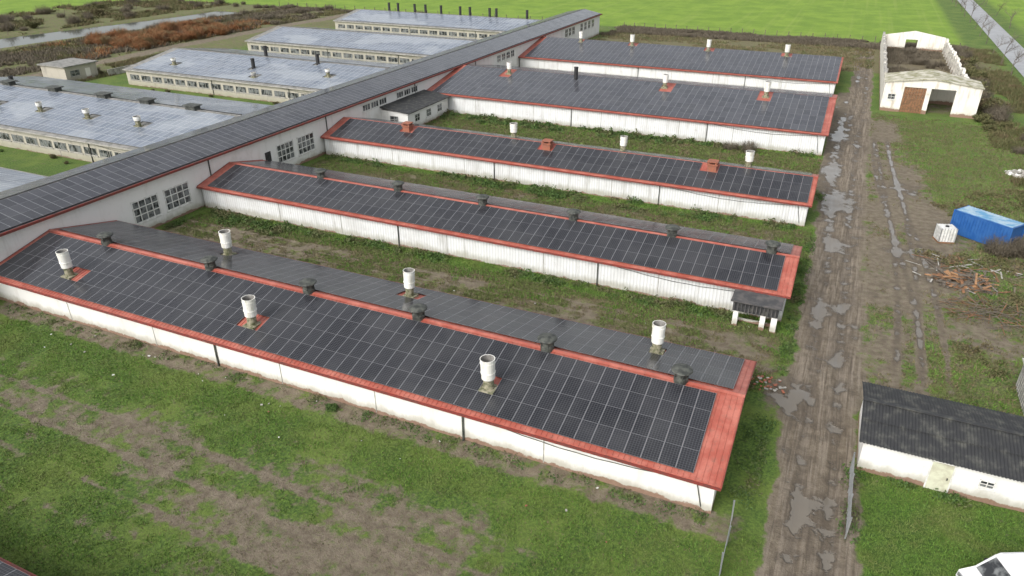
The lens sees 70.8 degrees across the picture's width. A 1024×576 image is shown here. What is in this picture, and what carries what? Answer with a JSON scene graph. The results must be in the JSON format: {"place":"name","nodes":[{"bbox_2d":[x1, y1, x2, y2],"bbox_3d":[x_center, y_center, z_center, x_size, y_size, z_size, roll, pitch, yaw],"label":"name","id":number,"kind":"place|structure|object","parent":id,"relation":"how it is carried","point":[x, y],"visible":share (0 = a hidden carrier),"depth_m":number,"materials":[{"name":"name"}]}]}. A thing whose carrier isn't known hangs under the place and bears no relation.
{"place":"outdoors","nodes":[
{"label":"outdoors","id":0,"kind":"place"},
{"bbox_2d":[0,11,240,47],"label":"river water","id":1,"kind":"structure","parent":0,"point":[31,39],"depth_m":205.91,"materials":[{"name":"grey liquid"}]},
{"bbox_2d":[176,209,795,392],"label":"grass","id":2,"kind":"structure","parent":0,"point":[341,236],"depth_m":64.94,"materials":[{"name":"plant"}]},
{"bbox_2d":[0,0,1023,575],"bbox_3d":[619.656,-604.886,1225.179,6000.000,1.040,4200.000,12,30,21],"label":"ground","id":3,"kind":"structure","parent":0,"point":[906,290],"depth_m":47.28,"materials":[{"name":"plant"}]},
{"bbox_2d":[0,21,14,31],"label":"scrub bush","id":4,"kind":"object","parent":3,"relation":"on","point":[8,28],"visible":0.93,"depth_m":204.08,"materials":[{"name":"plant"}]},
{"bbox_2d":[0,13,14,22],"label":"scrub bush","id":5,"kind":"object","parent":3,"relation":"on","point":[9,18],"visible":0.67,"depth_m":220.16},
{"bbox_2d":[0,557,36,575],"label":"pig barn","id":6,"kind":"structure","parent":3,"relation":"on","point":[7,568],"depth_m":33.92,"materials":[{"name":"concrete"}]},
{"bbox_2d":[0,167,47,191],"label":"pig barn","id":7,"kind":"structure","parent":3,"relation":"on","point":[10,178],"depth_m":80.89,"materials":[{"name":"metal"}]},
{"bbox_2d":[24,20,41,27],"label":"scrub bush","id":8,"kind":"object","parent":3,"relation":"on","point":[32,24],"visible":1,"depth_m":208.34,"materials":[{"name":"green plant"}]},
{"bbox_2d":[35,5,51,14],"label":"scrub bush","id":9,"kind":"object","parent":3,"relation":"on","point":[44,10],"visible":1,"depth_m":237.86,"materials":[{"name":"plant"}]},
{"bbox_2d":[36,58,97,80],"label":"brick hut","id":10,"kind":"object","parent":3,"relation":"on","point":[73,69],"visible":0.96,"depth_m":144.14,"materials":[{"name":"grey concrete"}]},
{"bbox_2d":[70,67,91,78],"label":"door and window","id":11,"kind":"structure","parent":10,"relation":"in","point":[74,73],"depth_m":144.30,"materials":[{"name":"grey glass"}]},
{"bbox_2d":[64,14,80,24],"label":"scrub bush","id":12,"kind":"object","parent":3,"relation":"on","point":[72,20],"visible":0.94,"depth_m":216.28,"materials":[{"name":"plant"}]},
{"bbox_2d":[82,29,107,40],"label":"rust shrub","id":13,"kind":"object","parent":3,"relation":"on","point":[91,35],"visible":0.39,"depth_m":185.19,"materials":[{"name":"plant"}]},
{"bbox_2d":[89,8,104,16],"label":"scrub bush","id":14,"kind":"object","parent":3,"relation":"on","point":[97,12],"visible":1,"depth_m":232.40,"materials":[{"name":"green plant"}]},
{"bbox_2d":[90,3,105,8],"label":"scrub bush","id":15,"kind":"object","parent":3,"relation":"on","point":[98,6],"visible":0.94,"depth_m":248.30,"materials":[{"name":"green plant"}]},
{"bbox_2d":[91,35,111,44],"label":"rust shrub","id":16,"kind":"object","parent":3,"relation":"on","point":[101,37],"visible":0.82,"depth_m":181.96,"materials":[{"name":"plant"}]},
{"bbox_2d":[41,51,162,81],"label":"dry scrub","id":17,"kind":"object","parent":3,"relation":"on","point":[133,60],"visible":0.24,"depth_m":158.84,"materials":[{"name":"brown plant"}]},
{"bbox_2d":[0,0,230,34],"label":"dry scrub","id":18,"kind":"object","parent":3,"relation":"on","point":[174,5],"visible":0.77,"depth_m":243.67,"materials":[{"name":"brown plant"}]},
{"bbox_2d":[108,25,129,35],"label":"rust shrub","id":19,"kind":"object","parent":3,"relation":"on","point":[117,32],"visible":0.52,"depth_m":190.55,"materials":[{"name":"plant"}]},
{"bbox_2d":[107,64,132,75],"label":"concrete fence","id":20,"kind":"object","parent":3,"relation":"on","point":[117,70],"visible":0.28,"depth_m":149.89,"materials":[{"name":"concrete"}]},
{"bbox_2d":[109,34,133,41],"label":"rust shrub","id":21,"kind":"object","parent":3,"relation":"on","point":[119,37],"visible":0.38,"depth_m":183.26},
{"bbox_2d":[114,36,134,46],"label":"rust shrub","id":22,"kind":"object","parent":3,"relation":"on","point":[120,41],"visible":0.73,"depth_m":178.87,"materials":[{"name":"plant"}]},
{"bbox_2d":[0,76,271,162],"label":"pig barn","id":23,"kind":"structure","parent":3,"relation":"on","point":[85,121],"depth_m":102.69,"materials":[{"name":"grey concrete"}]},
{"bbox_2d":[0,132,120,158],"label":"windows","id":24,"kind":"structure","parent":23,"relation":"in","point":[32,141],"depth_m":98.96,"materials":[{"name":"grey glass"}]},
{"bbox_2d":[124,40,150,49],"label":"rust shrub","id":25,"kind":"object","parent":3,"relation":"on","point":[133,45],"visible":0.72,"depth_m":176.97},
{"bbox_2d":[128,30,155,44],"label":"rust shrub","id":26,"kind":"object","parent":3,"relation":"on","point":[145,37],"visible":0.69,"depth_m":179.46,"materials":[{"name":"plant"}]},
{"bbox_2d":[136,40,152,48],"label":"rust shrub","id":27,"kind":"object","parent":3,"relation":"on","point":[146,44],"visible":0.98,"depth_m":176.82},
{"bbox_2d":[146,30,164,41],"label":"rust shrub","id":28,"kind":"object","parent":3,"relation":"on","point":[157,36],"visible":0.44,"depth_m":184.56,"materials":[{"name":"plant"}]},
{"bbox_2d":[157,20,179,30],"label":"rust shrub","id":29,"kind":"object","parent":3,"relation":"on","point":[174,25],"visible":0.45,"depth_m":199.69,"materials":[{"name":"plant"}]},
{"bbox_2d":[0,4,352,76],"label":"dry scrub","id":30,"kind":"object","parent":3,"relation":"on","point":[23,58],"visible":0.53,"depth_m":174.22,"materials":[{"name":"plant"}]},
{"bbox_2d":[169,32,191,41],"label":"rust shrub","id":31,"kind":"object","parent":3,"relation":"on","point":[184,37],"visible":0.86,"depth_m":187.72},
{"bbox_2d":[176,23,196,32],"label":"rust shrub","id":32,"kind":"object","parent":3,"relation":"on","point":[184,27],"visible":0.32,"depth_m":196.91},
{"bbox_2d":[184,27,203,39],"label":"rust shrub","id":33,"kind":"object","parent":3,"relation":"on","point":[195,34],"visible":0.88,"depth_m":190.71,"materials":[{"name":"plant"}]},
{"bbox_2d":[200,25,222,34],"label":"rust shrub","id":34,"kind":"object","parent":3,"relation":"on","point":[210,30],"visible":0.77,"depth_m":197.03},
{"bbox_2d":[209,27,230,35],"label":"rust shrub","id":35,"kind":"object","parent":3,"relation":"on","point":[220,31],"visible":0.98,"depth_m":196.88,"materials":[{"name":"plant"}]},
{"bbox_2d":[122,46,400,102],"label":"pig barn","id":36,"kind":"structure","parent":3,"relation":"on","point":[265,75],"depth_m":134.13,"materials":[{"name":"metal"}]},
{"bbox_2d":[130,74,306,98],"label":"windows","id":37,"kind":"structure","parent":36,"relation":"in","point":[228,88],"depth_m":132.09,"materials":[{"name":"grey glass"}]},
{"bbox_2d":[0,16,599,261],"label":"walls","id":38,"kind":"structure","parent":3,"relation":"on","point":[117,207],"depth_m":81.52,"materials":[{"name":"concrete"}]},
{"bbox_2d":[0,9,602,236],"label":"roof","id":39,"kind":"structure","parent":38,"relation":"on","point":[74,207],"depth_m":84.79,"materials":[{"name":"solar panel metal"},{"name":"red metal"}]},
{"bbox_2d":[0,9,600,231],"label":"solar panels","id":40,"kind":"object","parent":39,"relation":"on","point":[19,209],"visible":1,"depth_m":87.31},
{"bbox_2d":[130,19,593,224],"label":"windows","id":41,"kind":"structure","parent":38,"relation":"attached to","point":[146,209],"depth_m":90.69,"materials":[{"name":"grey glass"}]},
{"bbox_2d":[44,276,606,542],"bbox_3d":[-9.148,3.810,57.340,50.697,0.077,27.628,12,30,21],"label":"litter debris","id":42,"kind":"object","parent":3,"relation":"on","point":[361,440],"visible":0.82,"depth_m":49.38,"materials":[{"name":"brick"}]},
{"bbox_2d":[325,403,337,411],"bbox_3d":[-12.238,8.037,48.929,0.898,0.581,0.847,5,28,10],"label":"green bush","id":43,"kind":"object","parent":3,"relation":"on","point":[332,407],"visible":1,"depth_m":48.75,"materials":[{"name":"green plant"}]},
{"bbox_2d":[244,26,479,63],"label":"pig barn","id":44,"kind":"structure","parent":3,"relation":"on","point":[392,48],"depth_m":163.51,"materials":[{"name":"grey concrete"}]},
{"bbox_2d":[251,45,416,63],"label":"windows","id":45,"kind":"structure","parent":44,"relation":"in","point":[253,47],"depth_m":161.69,"materials":[{"name":"grey glass"}]},
{"bbox_2d":[0,220,756,513],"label":"pig barn","id":46,"kind":"structure","parent":3,"relation":"on","point":[656,415],"depth_m":49.95,"materials":[{"name":"concrete"}]},
{"bbox_2d":[0,311,759,575],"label":"dry grass","id":47,"kind":"structure","parent":3,"relation":"on","point":[264,474],"depth_m":42.84,"materials":[{"name":"plant"}]},
{"bbox_2d":[6,303,764,524],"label":"weeds","id":48,"kind":"object","parent":3,"relation":"on","point":[751,435],"visible":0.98,"depth_m":46.47,"materials":[{"name":"green plant"}]},
{"bbox_2d":[279,2,542,18],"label":"field fence","id":49,"kind":"object","parent":3,"relation":"on","point":[405,10],"visible":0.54,"depth_m":240.33,"materials":[{"name":"brown wood"}]},
{"bbox_2d":[380,90,450,123],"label":"corridor annex","id":50,"kind":"object","parent":3,"relation":"on","point":[423,107],"visible":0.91,"depth_m":114.01,"materials":[{"name":"paint"}]},
{"bbox_2d":[390,103,442,122],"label":"windows","id":51,"kind":"structure","parent":50,"relation":"in","point":[439,107],"depth_m":112.90,"materials":[{"name":"white glass"}]},
{"bbox_2d":[333,2,538,38],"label":"pig barn","id":52,"kind":"structure","parent":3,"relation":"on","point":[460,25],"depth_m":194.53,"materials":[{"name":"metal"}]},
{"bbox_2d":[338,24,491,38],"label":"windows","id":53,"kind":"structure","parent":52,"relation":"in","point":[342,26],"depth_m":193.65,"materials":[{"name":"glass"}]},
{"bbox_2d":[162,206,757,389],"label":"weeds","id":54,"kind":"object","parent":3,"relation":"on","point":[284,225],"visible":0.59,"depth_m":71.05,"materials":[{"name":"green plant"}]},
{"bbox_2d":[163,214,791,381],"bbox_3d":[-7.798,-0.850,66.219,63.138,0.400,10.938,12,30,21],"label":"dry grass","id":55,"kind":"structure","parent":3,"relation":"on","point":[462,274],"depth_m":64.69,"materials":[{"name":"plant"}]},
{"bbox_2d":[352,8,630,35],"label":"dry scrub","id":56,"kind":"object","parent":3,"relation":"on","point":[609,33],"visible":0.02,"depth_m":199.30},
{"bbox_2d":[196,160,802,321],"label":"pig barn","id":57,"kind":"structure","parent":3,"relation":"on","point":[699,267],"depth_m":68.96,"materials":[{"name":"concrete"}]},
{"bbox_2d":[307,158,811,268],"bbox_3d":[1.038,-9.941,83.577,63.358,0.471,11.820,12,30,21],"label":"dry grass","id":58,"kind":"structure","parent":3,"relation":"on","point":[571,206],"depth_m":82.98,"materials":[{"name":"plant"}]},
{"bbox_2d":[325,153,795,230],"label":"weeds","id":59,"kind":"object","parent":3,"relation":"on","point":[536,188],"visible":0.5,"depth_m":86.03,"materials":[{"name":"green plant"}]},
{"bbox_2d":[309,157,813,272],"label":"grass","id":60,"kind":"structure","parent":3,"relation":"on","point":[581,204],"depth_m":83.63,"materials":[{"name":"plant"}]},
{"bbox_2d":[320,117,818,226],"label":"pig barn","id":61,"kind":"structure","parent":3,"relation":"on","point":[748,190],"depth_m":86.81,"materials":[{"name":"concrete"}]},
{"bbox_2d":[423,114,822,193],"bbox_3d":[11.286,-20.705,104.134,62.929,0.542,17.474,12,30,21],"label":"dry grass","id":62,"kind":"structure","parent":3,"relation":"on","point":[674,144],"depth_m":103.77,"materials":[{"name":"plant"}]},
{"bbox_2d":[427,113,822,194],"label":"grass","id":63,"kind":"structure","parent":3,"relation":"on","point":[632,141],"depth_m":104.16,"materials":[{"name":"plant"}]},
{"bbox_2d":[440,109,815,156],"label":"weeds","id":64,"kind":"object","parent":3,"relation":"on","point":[552,127],"visible":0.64,"depth_m":110.13,"materials":[{"name":"green plant"}]},
{"bbox_2d":[427,61,837,155],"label":"pig barn","id":65,"kind":"structure","parent":3,"relation":"on","point":[766,117],"depth_m":111.60,"materials":[{"name":"metal"}]},
{"bbox_2d":[518,31,843,93],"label":"pig barn","id":66,"kind":"structure","parent":3,"relation":"on","point":[786,70],"depth_m":143.60,"materials":[{"name":"metal"}]},
{"bbox_2d":[719,500,734,575],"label":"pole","id":67,"kind":"object","parent":3,"relation":"on","point":[722,557],"visible":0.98,"depth_m":37.83,"materials":[{"name":"metal"}]},
{"bbox_2d":[721,141,741,149],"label":"bare shrub","id":68,"kind":"object","parent":3,"relation":"on","point":[733,146],"visible":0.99,"depth_m":102.31,"materials":[{"name":"plant"}]},
{"bbox_2d":[592,30,875,71],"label":"dry scrub","id":69,"kind":"object","parent":3,"relation":"on","point":[863,61],"visible":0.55,"depth_m":178.79,"materials":[{"name":"brown plant"}]},
{"bbox_2d":[737,140,758,151],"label":"bare shrub","id":70,"kind":"object","parent":3,"relation":"on","point":[749,146],"visible":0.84,"depth_m":101.34,"materials":[{"name":"plant"}]},
{"bbox_2d":[731,289,784,333],"bbox_3d":[19.819,1.970,58.636,3.900,2.660,2.600,12,30,21],"label":"ventilation porch","id":71,"kind":"object","parent":3,"relation":"on","point":[763,306],"visible":0.99,"depth_m":57.72,"materials":[{"name":"concrete"}]},
{"bbox_2d":[751,375,786,392],"bbox_3d":[18.326,6.814,51.575,2.435,0.176,1.945,5,28,10],"label":"brick rubble","id":72,"kind":"object","parent":3,"relation":"on","point":[765,380],"visible":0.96,"depth_m":51.50,"materials":[{"name":"brick"}]},
{"bbox_2d":[610,25,972,52],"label":"dry scrub","id":73,"kind":"object","parent":3,"relation":"on","point":[754,37],"visible":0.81,"depth_m":191.34,"materials":[{"name":"plant"}]},
{"bbox_2d":[624,22,960,46],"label":"field fence","id":74,"kind":"object","parent":3,"relation":"on","point":[763,30],"visible":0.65,"depth_m":197.24,"materials":[{"name":"brown wood"}]},
{"bbox_2d":[844,452,855,538],"bbox_3d":[19.206,11.772,40.965,0.131,1.830,5.781,12,30,22],"label":"metal fence","id":75,"kind":"object","parent":3,"relation":"on","point":[850,497],"visible":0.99,"depth_m":40.55,"materials":[{"name":"metal"}]},
{"bbox_2d":[740,193,972,543],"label":"weeds","id":76,"kind":"object","parent":3,"relation":"on","point":[788,345],"visible":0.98,"depth_m":44.65,"materials":[{"name":"green plant"}]},
{"bbox_2d":[886,47,948,72],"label":"dry scrub","id":77,"kind":"object","parent":3,"relation":"on","point":[895,53],"visible":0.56,"depth_m":166.51,"materials":[{"name":"plant"}]},
{"bbox_2d":[908,57,927,64],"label":"ruin shrub","id":78,"kind":"object","parent":3,"relation":"on","point":[915,60],"visible":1,"depth_m":159.20,"materials":[{"name":"plant"}]},
{"bbox_2d":[879,31,984,118],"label":"roofless ruin","id":79,"kind":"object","parent":3,"relation":"on","point":[959,90],"visible":0.98,"depth_m":121.46,"materials":[{"name":"paint"}]},
{"bbox_2d":[856,381,1023,511],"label":"white shed","id":80,"kind":"structure","parent":3,"relation":"on","point":[971,452],"depth_m":42.27,"materials":[{"name":"black metal"}]},
{"bbox_2d":[923,460,956,492],"bbox_3d":[24.751,10.928,41.716,1.260,2.030,0.085,12,30,21],"label":"door","id":81,"kind":"structure","parent":80,"relation":"in","point":[940,476],"depth_m":41.71,"materials":[{"name":"beige metal"}]},
{"bbox_2d":[975,479,995,492],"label":"windows","id":82,"kind":"structure","parent":80,"relation":"in","point":[984,485],"depth_m":40.79,"materials":[{"name":"white glass"}]},
{"bbox_2d":[858,469,1023,575],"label":"grass","id":83,"kind":"structure","parent":3,"relation":"on","point":[993,530],"depth_m":39.33,"materials":[{"name":"plant"}]},
{"bbox_2d":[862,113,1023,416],"bbox_3d":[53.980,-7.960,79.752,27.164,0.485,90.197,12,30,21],"label":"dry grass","id":84,"kind":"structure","parent":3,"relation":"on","point":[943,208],"depth_m":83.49,"materials":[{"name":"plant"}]},
{"bbox_2d":[863,114,1023,414],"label":"grass","id":85,"kind":"structure","parent":3,"relation":"on","point":[988,210],"depth_m":92.03,"materials":[{"name":"plant"}]},
{"bbox_2d":[932,223,957,243],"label":"white water tank","id":86,"kind":"object","parent":3,"relation":"on","point":[945,233],"visible":1,"depth_m":73.37,"materials":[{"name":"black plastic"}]},
{"bbox_2d":[925,266,997,295],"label":"wood pile","id":87,"kind":"object","parent":3,"relation":"on","point":[962,283],"visible":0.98,"depth_m":65.11,"materials":[{"name":"brown wood"}]},
{"bbox_2d":[905,254,1023,295],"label":"scattered planks","id":88,"kind":"object","parent":3,"relation":"on","point":[984,276],"visible":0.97,"depth_m":67.38,"materials":[{"name":"brown wood"}]},
{"bbox_2d":[912,189,1023,388],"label":"brambles","id":89,"kind":"object","parent":3,"relation":"on","point":[1018,302],"visible":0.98,"depth_m":68.93,"materials":[{"name":"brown plant"}]},
{"bbox_2d":[960,57,979,65],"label":"hedge bush","id":90,"kind":"object","parent":3,"relation":"on","point":[971,60],"visible":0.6,"depth_m":154.51,"materials":[{"name":"green plant"}]},
{"bbox_2d":[965,67,990,78],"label":"hedge bush","id":91,"kind":"object","parent":3,"relation":"on","point":[971,71],"visible":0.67,"depth_m":143.40,"materials":[{"name":"green plant"}]},
{"bbox_2d":[936,291,1023,334],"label":"branch pile","id":92,"kind":"object","parent":3,"relation":"on","point":[973,309],"visible":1,"depth_m":60.65,"materials":[{"name":"brown plant"}]},
{"bbox_2d":[971,72,988,79],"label":"hedge bush","id":93,"kind":"object","parent":3,"relation":"on","point":[978,76],"visible":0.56,"depth_m":141.77,"materials":[{"name":"green plant"}]},
{"bbox_2d":[972,113,992,121],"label":"hedge bush","id":94,"kind":"object","parent":3,"relation":"on","point":[978,118],"visible":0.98,"depth_m":115.44,"materials":[{"name":"green plant"}]},
{"bbox_2d":[950,205,1023,246],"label":"blue shipping container","id":95,"kind":"object","parent":3,"relation":"on","point":[973,223],"visible":0.91,"depth_m":73.13,"materials":[{"name":"metal"}]},
{"bbox_2d":[951,47,1023,204],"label":"dry scrub","id":96,"kind":"object","parent":3,"relation":"on","point":[1007,88],"visible":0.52,"depth_m":131.19,"materials":[{"name":"brown plant"}]},
{"bbox_2d":[956,552,1023,575],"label":"white van","id":97,"kind":"object","parent":3,"relation":"on","point":[1006,564],"visible":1,"depth_m":35.05,"materials":[{"name":"paint"}]},
{"bbox_2d":[979,98,1006,110],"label":"hedge bush","id":98,"kind":"object","parent":3,"relation":"on","point":[986,103],"visible":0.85,"depth_m":120.14,"materials":[{"name":"green plant"}]},
{"bbox_2d":[980,232,1018,256],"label":"bare shrub","id":99,"kind":"object","parent":3,"relation":"on","point":[989,247],"visible":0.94,"depth_m":70.75,"materials":[{"name":"plant"}]},
{"bbox_2d":[981,101,1018,116],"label":"hedge bush","id":100,"kind":"object","parent":3,"relation":"on","point":[1005,108],"visible":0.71,"depth_m":118.60,"materials":[{"name":"plant"}]},
{"bbox_2d":[988,110,1013,121],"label":"hedge bush","id":101,"kind":"object","parent":3,"relation":"on","point":[1002,117],"visible":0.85,"depth_m":115.58,"materials":[{"name":"plant"}]},
{"bbox_2d":[991,233,1023,258],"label":"bare shrub","id":102,"kind":"object","parent":3,"relation":"on","point":[1018,255],"visible":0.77,"depth_m":70.27,"materials":[{"name":"plant"}]},
{"bbox_2d":[1000,122,1014,127],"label":"bare shrub","id":103,"kind":"object","parent":3,"relation":"on","point":[1007,124],"visible":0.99,"depth_m":111.98,"materials":[{"name":"brown plant"}]},
{"bbox_2d":[1001,29,1021,63],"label":"avenue tree","id":104,"kind":"object","parent":3,"relation":"on","point":[1010,46],"visible":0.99,"depth_m":158.25,"materials":[{"name":"grey plant"}]},
{"bbox_2d":[1004,169,1023,177],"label":"rubble pile","id":105,"kind":"object","parent":3,"relation":"on","point":[1020,172],"visible":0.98,"depth_m":92.48,"materials":[{"name":"concrete"}]},
{"bbox_2d":[1005,234,1023,258],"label":"bare shrub","id":106,"kind":"object","parent":3,"relation":"on","point":[1020,248],"visible":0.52,"depth_m":70.53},
{"bbox_2d":[1011,144,1023,154],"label":"bare shrub","id":107,"kind":"object","parent":3,"relation":"on","point":[1020,150],"visible":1,"depth_m":100.66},
{"bbox_2d":[1016,358,1023,415],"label":"grey garage","id":108,"kind":"structure","parent":3,"relation":"on","point":[1020,385],"depth_m":50.17,"materials":[{"name":"metal"}]},
{"bbox_2d":[745,43,876,575],"bbox_3d":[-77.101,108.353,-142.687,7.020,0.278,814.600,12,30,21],"label":"dirt road","id":109,"kind":"structure","parent":0,"point":[812,445],"depth_m":51.43,"materials":[{"name":"soil"}]},
{"bbox_2d":[958,0,1023,76],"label":"paved road","id":110,"kind":"structure","parent":0,"point":[996,30],"depth_m":198.29,"materials":[{"name":"asphalt"}]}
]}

